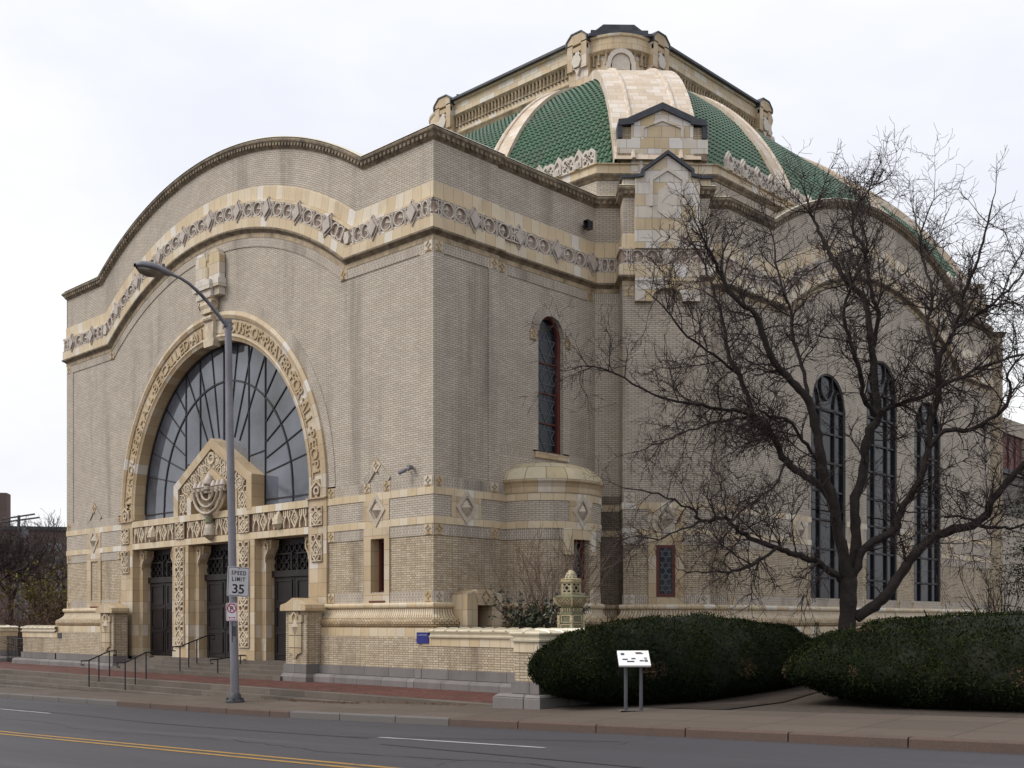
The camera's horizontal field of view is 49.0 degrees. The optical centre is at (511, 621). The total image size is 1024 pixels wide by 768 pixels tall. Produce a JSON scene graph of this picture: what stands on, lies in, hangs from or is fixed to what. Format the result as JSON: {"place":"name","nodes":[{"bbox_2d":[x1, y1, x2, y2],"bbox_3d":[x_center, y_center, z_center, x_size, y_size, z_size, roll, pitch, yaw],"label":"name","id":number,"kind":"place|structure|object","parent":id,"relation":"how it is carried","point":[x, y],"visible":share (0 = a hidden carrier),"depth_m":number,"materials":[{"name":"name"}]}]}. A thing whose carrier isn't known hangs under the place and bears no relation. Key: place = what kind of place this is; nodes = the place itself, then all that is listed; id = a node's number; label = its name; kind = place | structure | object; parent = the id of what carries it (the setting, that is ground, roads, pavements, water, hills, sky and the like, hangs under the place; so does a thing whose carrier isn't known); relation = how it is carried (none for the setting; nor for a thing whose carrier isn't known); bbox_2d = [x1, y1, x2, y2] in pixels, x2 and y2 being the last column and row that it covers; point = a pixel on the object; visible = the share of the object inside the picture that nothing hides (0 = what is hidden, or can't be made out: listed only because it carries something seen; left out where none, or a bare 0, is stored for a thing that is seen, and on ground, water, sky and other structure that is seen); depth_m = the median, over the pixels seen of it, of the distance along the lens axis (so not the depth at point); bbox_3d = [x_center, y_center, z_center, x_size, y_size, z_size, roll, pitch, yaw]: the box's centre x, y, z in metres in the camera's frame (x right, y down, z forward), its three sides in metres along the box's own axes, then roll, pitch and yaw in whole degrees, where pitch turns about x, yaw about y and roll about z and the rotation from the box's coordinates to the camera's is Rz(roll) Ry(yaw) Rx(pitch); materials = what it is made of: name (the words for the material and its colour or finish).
{"place":"outdoors","nodes":[
{"label":"outdoors","id":0,"kind":"place"},
{"bbox_2d":[0,662,497,702],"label":"terrace paving","id":1,"kind":"structure","parent":0,"point":[472,696],"depth_m":31.13,"materials":[{"name":"red brick"}]},
{"bbox_2d":[0,625,18,661],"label":"garden wall","id":2,"kind":"structure","parent":1,"relation":"on","point":[7,630],"depth_m":48.92,"materials":[{"name":"grey stone"}]},
{"bbox_2d":[12,625,57,664],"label":"garden wall","id":3,"kind":"structure","parent":1,"relation":"on","point":[39,644],"depth_m":45.92,"materials":[{"name":"grey stone"}]},
{"bbox_2d":[7,636,22,661],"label":"iron gate","id":4,"kind":"structure","parent":3,"relation":"attached to","point":[15,638],"depth_m":48.19,"materials":[{"name":"black metal"}]},
{"bbox_2d":[95,603,129,669],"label":"entrance pier","id":5,"kind":"structure","parent":1,"relation":"on","point":[113,626],"depth_m":40.84,"materials":[{"name":"grey stone"}]},
{"bbox_2d":[108,655,285,680],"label":"entrance steps","id":6,"kind":"structure","parent":1,"relation":"on","point":[263,669],"depth_m":36.77,"materials":[{"name":"stone"}]},
{"bbox_2d":[172,635,214,670],"bbox_3d":[-10.565,1.024,37.281,0.046,1.192,1.586,0,0,44],"label":"handrail","id":7,"kind":"object","parent":6,"relation":"on","point":[188,649],"visible":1,"depth_m":37.12,"materials":[{"name":"metal"}]},
{"bbox_2d":[210,655,245,672],"bbox_3d":[-8.984,1.339,35.606,0.046,0.563,1.356,0,0,44],"label":"handrail","id":8,"kind":"object","parent":6,"relation":"on","point":[217,659],"visible":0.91,"depth_m":35.35,"materials":[{"name":"metal"}]},
{"bbox_2d":[280,598,324,681],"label":"entrance pier","id":9,"kind":"structure","parent":1,"relation":"on","point":[303,628],"depth_m":32.70,"materials":[{"name":"grey stone"}]},
{"bbox_2d":[0,698,1023,767],"bbox_3d":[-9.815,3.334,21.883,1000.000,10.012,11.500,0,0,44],"label":"road","id":10,"kind":"structure","parent":0,"point":[635,751],"depth_m":16.99,"materials":[{"name":"grey asphalt"}]},
{"bbox_2d":[0,718,212,738],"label":"road crack","id":11,"kind":"object","parent":10,"relation":"on","point":[91,730],"visible":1,"depth_m":22.04,"materials":[{"name":"asphalt"}]},
{"bbox_2d":[0,733,357,767],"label":"yellow line","id":12,"kind":"object","parent":10,"relation":"on","point":[189,752],"visible":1,"depth_m":16.87,"materials":[{"name":"paint"}]},
{"bbox_2d":[0,706,359,737],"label":"road seam","id":13,"kind":"object","parent":10,"relation":"on","point":[185,725],"visible":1,"depth_m":23.11,"materials":[{"name":"asphalt"}]},
{"bbox_2d":[0,731,395,767],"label":"yellow line","id":14,"kind":"object","parent":10,"relation":"on","point":[209,750],"visible":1,"depth_m":16.96,"materials":[{"name":"paint"}]},
{"bbox_2d":[234,739,555,767],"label":"road crack","id":15,"kind":"object","parent":10,"relation":"on","point":[406,756],"visible":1,"depth_m":15.45,"materials":[{"name":"asphalt"}]},
{"bbox_2d":[379,737,545,747],"bbox_3d":[-0.887,1.902,17.755,3.800,0.117,0.100,0,0,44],"label":"lane line","id":16,"kind":"object","parent":10,"relation":"on","point":[464,742],"visible":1,"depth_m":17.62,"materials":[{"name":"white paint"}]},
{"bbox_2d":[346,736,578,740],"bbox_3d":[-0.666,1.911,18.347,5.187,0.145,0.033,0,0,25],"label":"road seam","id":17,"kind":"object","parent":10,"relation":"on","point":[465,738],"visible":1,"depth_m":18.42,"materials":[{"name":"asphalt"}]},
{"bbox_2d":[383,744,645,767],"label":"road seam","id":18,"kind":"object","parent":10,"relation":"on","point":[520,756],"visible":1,"depth_m":15.18,"materials":[{"name":"asphalt"}]},
{"bbox_2d":[0,687,1023,740],"bbox_3d":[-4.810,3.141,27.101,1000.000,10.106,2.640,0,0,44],"label":"sidewalk","id":19,"kind":"structure","parent":0,"point":[992,728],"depth_m":19.77,"materials":[{"name":"concrete"}]},
{"bbox_2d":[133,261,244,702],"bbox_3d":[-7.989,-3.335,27.866,2.919,10.790,0.479,0,0,-42],"label":"street lamp","id":20,"kind":"object","parent":19,"relation":"on","point":[149,269],"visible":1,"depth_m":28.59,"materials":[{"name":"grey metal"}]},
{"bbox_2d":[226,603,237,620],"bbox_3d":[-7.127,-0.250,28.543,0.305,0.457,0.013,-1,0,4],"label":"no parking sign","id":21,"kind":"object","parent":20,"relation":"attached to","point":[231,611],"visible":1,"depth_m":28.54,"materials":[{"name":"white metal"}]},
{"bbox_2d":[227,566,249,596],"bbox_3d":[-6.969,-1.020,28.603,0.610,0.762,0.017,3,-2,-40],"label":"speed limit sign","id":22,"kind":"object","parent":20,"relation":"attached to","point":[238,580],"visible":1,"depth_m":28.60,"materials":[{"name":"grey metal"}]},
{"bbox_2d":[202,695,462,704],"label":"dead leaves","id":23,"kind":"object","parent":19,"relation":"on","point":[350,702],"visible":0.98,"depth_m":27.13,"materials":[{"name":"brown plant"}]},
{"bbox_2d":[617,651,650,711],"bbox_3d":[2.308,1.151,21.272,0.600,1.200,0.347,0,0,-2],"label":"information panel","id":24,"kind":"object","parent":19,"relation":"on","point":[639,659],"visible":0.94,"depth_m":21.29,"materials":[{"name":"grey paint"}]},
{"bbox_2d":[0,0,1023,526],"label":"sky","id":25,"kind":"structure","parent":0,"point":[104,104],"materials":[{"name":"white"}]},
{"bbox_2d":[553,570,588,627],"bbox_3d":[1.426,-0.069,27.174,0.978,2.385,0.858,0,0,29],"label":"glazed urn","id":26,"kind":"object","parent":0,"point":[570,600],"visible":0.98,"depth_m":26.95,"materials":[{"name":"ceramic"}]},
{"bbox_2d":[121,691,1023,747],"bbox_3d":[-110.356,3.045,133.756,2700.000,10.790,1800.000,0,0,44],"label":"ground","id":27,"kind":"structure","parent":0,"point":[816,702],"depth_m":20.60,"materials":[{"name":"grey concrete"}]},
{"bbox_2d":[0,513,39,626],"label":"utility pole","id":28,"kind":"object","parent":27,"relation":"on","point":[18,527],"visible":0.44,"depth_m":91.92,"materials":[{"name":"grey paint"}]},
{"bbox_2d":[10,612,36,635],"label":"brown bush","id":29,"kind":"object","parent":27,"relation":"on","point":[15,620],"visible":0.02,"depth_m":56.75,"materials":[{"name":"brown plant"}]},
{"bbox_2d":[0,518,54,624],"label":"bare tree","id":30,"kind":"object","parent":27,"relation":"on","point":[10,579],"visible":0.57,"depth_m":69.53,"materials":[{"name":"brown plant"}]},
{"bbox_2d":[0,577,62,631],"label":"brown bush","id":31,"kind":"object","parent":27,"relation":"on","point":[31,609],"visible":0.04,"depth_m":58.67,"materials":[{"name":"brown plant"}]},
{"bbox_2d":[0,549,64,656],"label":"brown bush","id":32,"kind":"object","parent":27,"relation":"on","point":[8,621],"visible":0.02,"depth_m":53.97,"materials":[{"name":"brown plant"}]},
{"bbox_2d":[0,517,66,617],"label":"bare tree","id":33,"kind":"object","parent":27,"relation":"on","point":[51,562],"visible":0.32,"depth_m":82.88,"materials":[{"name":"brown plant"}]},
{"bbox_2d":[0,556,67,623],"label":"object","id":34,"kind":"object","parent":27,"relation":"on","point":[30,596],"visible":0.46,"depth_m":61.45,"materials":[{"name":"plant"}]},
{"bbox_2d":[0,493,67,625],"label":"apartment block","id":35,"kind":"structure","parent":27,"relation":"on","point":[5,508],"depth_m":260.95,"materials":[{"name":"brown brick"}]},
{"bbox_2d":[0,500,67,589],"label":"bare tree","id":36,"kind":"object","parent":27,"relation":"on","point":[8,546],"visible":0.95,"depth_m":62.00,"materials":[{"name":"brown plant"}]},
{"bbox_2d":[0,578,67,659],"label":"brown bush","id":37,"kind":"object","parent":27,"relation":"on","point":[43,614],"visible":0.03,"depth_m":51.32,"materials":[{"name":"brown plant"}]},
{"bbox_2d":[1,509,67,589],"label":"bare tree","id":38,"kind":"object","parent":27,"relation":"on","point":[43,528],"visible":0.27,"depth_m":75.02,"materials":[{"name":"brown plant"}]},
{"bbox_2d":[2,581,66,655],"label":"brown bush","id":39,"kind":"object","parent":27,"relation":"on","point":[26,621],"visible":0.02,"depth_m":57.22,"materials":[{"name":"brown plant"}]},
{"bbox_2d":[11,511,67,612],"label":"bare tree","id":40,"kind":"object","parent":27,"relation":"on","point":[47,546],"visible":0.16,"depth_m":98.97,"materials":[{"name":"brown plant"}]},
{"bbox_2d":[0,693,120,705],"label":"kerb","id":41,"kind":"structure","parent":27,"relation":"on","point":[108,702],"depth_m":33.26,"materials":[{"name":"grey concrete"}]},
{"bbox_2d":[117,700,292,717],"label":"kerb","id":42,"kind":"structure","parent":27,"relation":"on","point":[224,710],"depth_m":27.59,"materials":[{"name":"grey concrete"}]},
{"bbox_2d":[0,668,492,705],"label":"terrace steps","id":43,"kind":"structure","parent":27,"relation":"on","point":[30,679],"depth_m":33.04,"materials":[{"name":"concrete"}]},
{"bbox_2d":[81,650,116,686],"bbox_3d":[-13.344,1.509,36.261,0.046,1.162,1.226,0,0,44],"label":"handrail","id":44,"kind":"object","parent":43,"relation":"on","point":[98,656],"visible":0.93,"depth_m":36.24,"materials":[{"name":"metal"}]},
{"bbox_2d":[116,652,153,689],"bbox_3d":[-11.612,1.509,34.600,0.046,1.162,1.226,0,0,44],"label":"handrail","id":45,"kind":"object","parent":43,"relation":"on","point":[145,653],"visible":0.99,"depth_m":34.58,"materials":[{"name":"metal"}]},
{"bbox_2d":[290,711,454,725],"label":"kerb","id":46,"kind":"structure","parent":27,"relation":"on","point":[422,720],"depth_m":23.22,"materials":[{"name":"grey concrete"}]},
{"bbox_2d":[413,627,530,692],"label":"garden wall","id":47,"kind":"structure","parent":27,"relation":"on","point":[477,659],"depth_m":28.37,"materials":[{"name":"beige brick"}]},
{"bbox_2d":[49,24,1005,687],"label":"domed temple","id":48,"kind":"structure","parent":27,"relation":"on","point":[381,306],"depth_m":34.93,"materials":[{"name":"brick"}]},
{"bbox_2d":[87,553,101,607],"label":"slit window","id":49,"kind":"structure","parent":48,"relation":"in","point":[94,557],"depth_m":43.47,"materials":[{"name":"beige stone"}]},
{"bbox_2d":[148,549,171,655],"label":"entrance door","id":50,"kind":"structure","parent":48,"relation":"in","point":[161,565],"depth_m":40.81,"materials":[{"name":"black wood"}]},
{"bbox_2d":[205,544,229,657],"bbox_3d":[-9.644,-0.695,37.880,2.440,3.890,0.214,0,0,44],"label":"entrance door","id":51,"kind":"structure","parent":48,"relation":"in","point":[217,570],"depth_m":38.20,"materials":[{"name":"black wood"}]},
{"bbox_2d":[145,342,308,519],"bbox_3d":[-9.677,-6.440,37.817,10.740,5.780,0.110,0,0,44],"label":"arched window","id":52,"kind":"structure","parent":48,"relation":"in","point":[268,432],"depth_m":37.19,"materials":[{"name":"grey glass"}]},
{"bbox_2d":[272,537,308,660],"bbox_3d":[-6.761,-0.695,35.114,2.350,3.890,0.214,0,0,44],"label":"entrance door","id":53,"kind":"structure","parent":48,"relation":"in","point":[291,566],"depth_m":35.43,"materials":[{"name":"black metal"}]},
{"bbox_2d":[363,527,389,602],"bbox_3d":[-3.679,-1.581,31.697,1.130,2.123,0.440,0,0,44],"label":"slit window","id":54,"kind":"structure","parent":48,"relation":"in","point":[376,541],"depth_m":31.78,"materials":[{"name":"beige stone"}]},
{"bbox_2d":[398,464,413,474],"bbox_3d":[-2.879,-4.119,30.421,0.275,0.285,0.414,0,0,68],"label":"security camera","id":55,"kind":"object","parent":48,"relation":"attached to","point":[407,468],"visible":1,"depth_m":30.40,"materials":[{"name":"grey paint"}]},
{"bbox_2d":[417,632,429,642],"bbox_3d":[-2.326,0.425,29.662,0.460,0.290,0.123,0,0,44],"label":"landmark plaque","id":56,"kind":"object","parent":48,"relation":"attached to","point":[423,637],"visible":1,"depth_m":29.59,"materials":[{"name":"blue metal"}]},
{"bbox_2d":[451,589,501,628],"bbox_3d":[-0.949,0.065,30.658,0.650,1.870,1.360,0,0,44],"label":"basement doorway","id":57,"kind":"structure","parent":48,"relation":"in","point":[471,613],"depth_m":30.30,"materials":[{"name":"beige stone"}]},
{"bbox_2d":[533,317,559,454],"bbox_3d":[1.016,-7.050,33.595,0.160,4.221,1.110,0,0,44],"label":"stained window","id":58,"kind":"structure","parent":48,"relation":"in","point":[549,420],"depth_m":33.73,"materials":[{"name":"grey glass"}]},
{"bbox_2d":[563,528,595,603],"bbox_3d":[1.892,-1.580,32.051,1.230,2.120,0.380,0,0,-38],"label":"slit window","id":59,"kind":"structure","parent":48,"relation":"in","point":[576,534],"depth_m":32.10,"materials":[{"name":"beige stone"}]},
{"bbox_2d":[582,219,592,230],"bbox_3d":[2.291,-12.140,34.382,0.310,0.260,0.240,0,0,44],"label":"floodlight","id":60,"kind":"object","parent":48,"relation":"attached to","point":[587,224],"visible":1,"depth_m":34.32,"materials":[{"name":"grey metal"}]},
{"bbox_2d":[648,534,683,604],"bbox_3d":[4.674,-1.585,34.226,1.080,2.130,0.330,0,0,-1],"label":"slit window","id":61,"kind":"structure","parent":48,"relation":"in","point":[657,592],"depth_m":34.07,"materials":[{"name":"beige stone"}]},
{"bbox_2d":[811,374,844,598],"bbox_3d":[11.112,-4.704,39.715,0.160,8.327,2.580,0,0,44],"label":"tall window","id":62,"kind":"structure","parent":48,"relation":"in","point":[833,442],"depth_m":39.88,"materials":[{"name":"black glass"}]},
{"bbox_2d":[867,361,895,599],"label":"tall window","id":63,"kind":"structure","parent":48,"relation":"in","point":[884,563],"depth_m":42.85,"materials":[{"name":"black glass"}]},
{"bbox_2d":[914,401,939,601],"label":"tall window","id":64,"kind":"structure","parent":48,"relation":"in","point":[928,594],"depth_m":45.80,"materials":[{"name":"black glass"}]},
{"bbox_2d":[484,585,595,628],"bbox_3d":[0.518,-0.106,28.865,2.948,1.731,2.005,0,0,44],"label":"evergreen shrub","id":65,"kind":"object","parent":27,"relation":"on","point":[524,621],"visible":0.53,"depth_m":28.68,"materials":[{"name":"green plant"}]},
{"bbox_2d":[455,518,628,627],"bbox_3d":[1.193,-1.161,29.653,4.275,3.846,4.063,0,0,44],"label":"bare shrub","id":66,"kind":"object","parent":27,"relation":"on","point":[534,596],"visible":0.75,"depth_m":29.09,"materials":[{"name":"brown plant"}]},
{"bbox_2d":[493,628,592,708],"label":"garden wall","id":67,"kind":"structure","parent":27,"relation":"on","point":[525,692],"depth_m":23.26,"materials":[{"name":"grey stone"}]},
{"bbox_2d":[584,600,673,625],"bbox_3d":[3.447,0.331,31.266,4.011,2.068,4.164,0,0,28],"label":"twiggy shrub","id":68,"kind":"object","parent":27,"relation":"on","point":[625,614],"visible":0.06,"depth_m":31.62,"materials":[{"name":"brown plant"}]},
{"bbox_2d":[601,562,727,620],"bbox_3d":[4.558,-0.208,31.420,3.346,3.246,5.354,0,0,44],"label":"twiggy shrub","id":69,"kind":"object","parent":27,"relation":"on","point":[673,609],"visible":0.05,"depth_m":31.82,"materials":[{"name":"brown plant"}]},
{"bbox_2d":[526,611,812,704],"bbox_3d":[4.021,0.793,24.948,9.182,2.145,3.097,0,0,-39],"label":"clipped hedge","id":70,"kind":"object","parent":27,"relation":"on","point":[696,657],"visible":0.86,"depth_m":22.99,"materials":[{"name":"green plant"}]},
{"bbox_2d":[449,717,1023,753],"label":"kerb","id":71,"kind":"structure","parent":27,"relation":"on","point":[970,745],"depth_m":16.80,"materials":[{"name":"grey concrete"}]},
{"bbox_2d":[685,594,823,638],"bbox_3d":[6.485,0.209,31.135,4.524,2.282,3.461,0,0,44],"label":"twiggy shrub","id":72,"kind":"object","parent":27,"relation":"on","point":[748,617],"visible":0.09,"depth_m":31.30,"materials":[{"name":"brown plant"}]},
{"bbox_2d":[516,117,1023,637],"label":"bare tree","id":73,"kind":"object","parent":27,"relation":"on","point":[856,551],"visible":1,"depth_m":26.48,"materials":[{"name":"brown plant"}]},
{"bbox_2d":[812,621,820,637],"bbox_3d":[7.588,0.719,27.973,0.417,1.462,0.436,0,0,-20],"label":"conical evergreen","id":74,"kind":"object","parent":27,"relation":"on","point":[818,627],"visible":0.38,"depth_m":27.96,"materials":[{"name":"green plant"}]},
{"bbox_2d":[781,607,1023,711],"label":"clipped hedge","id":75,"kind":"object","parent":27,"relation":"on","point":[965,660],"visible":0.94,"depth_m":19.50,"materials":[{"name":"green plant"}]},
{"bbox_2d":[849,417,1023,612],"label":"annex building","id":76,"kind":"structure","parent":27,"relation":"on","point":[1019,435],"depth_m":54.18,"materials":[{"name":"brick"}]},
{"bbox_2d":[1003,434,1020,469],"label":"window","id":77,"kind":"structure","parent":76,"relation":"in","point":[1014,465],"depth_m":54.40,"materials":[{"name":"glass"}]},
{"bbox_2d":[954,556,1023,612],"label":"bare shrub","id":78,"kind":"object","parent":27,"relation":"on","point":[989,609],"visible":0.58,"depth_m":35.91,"materials":[{"name":"brown plant"}]},
{"bbox_2d":[974,476,1023,613],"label":"tree","id":79,"kind":"object","parent":27,"relation":"on","point":[1017,564],"visible":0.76,"depth_m":34.08,"materials":[{"name":"plant"}]},
{"bbox_2d":[649,685,816,709],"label":"garden path","id":80,"kind":"structure","parent":0,"point":[770,697],"depth_m":23.28,"materials":[{"name":"concrete"}]}
]}

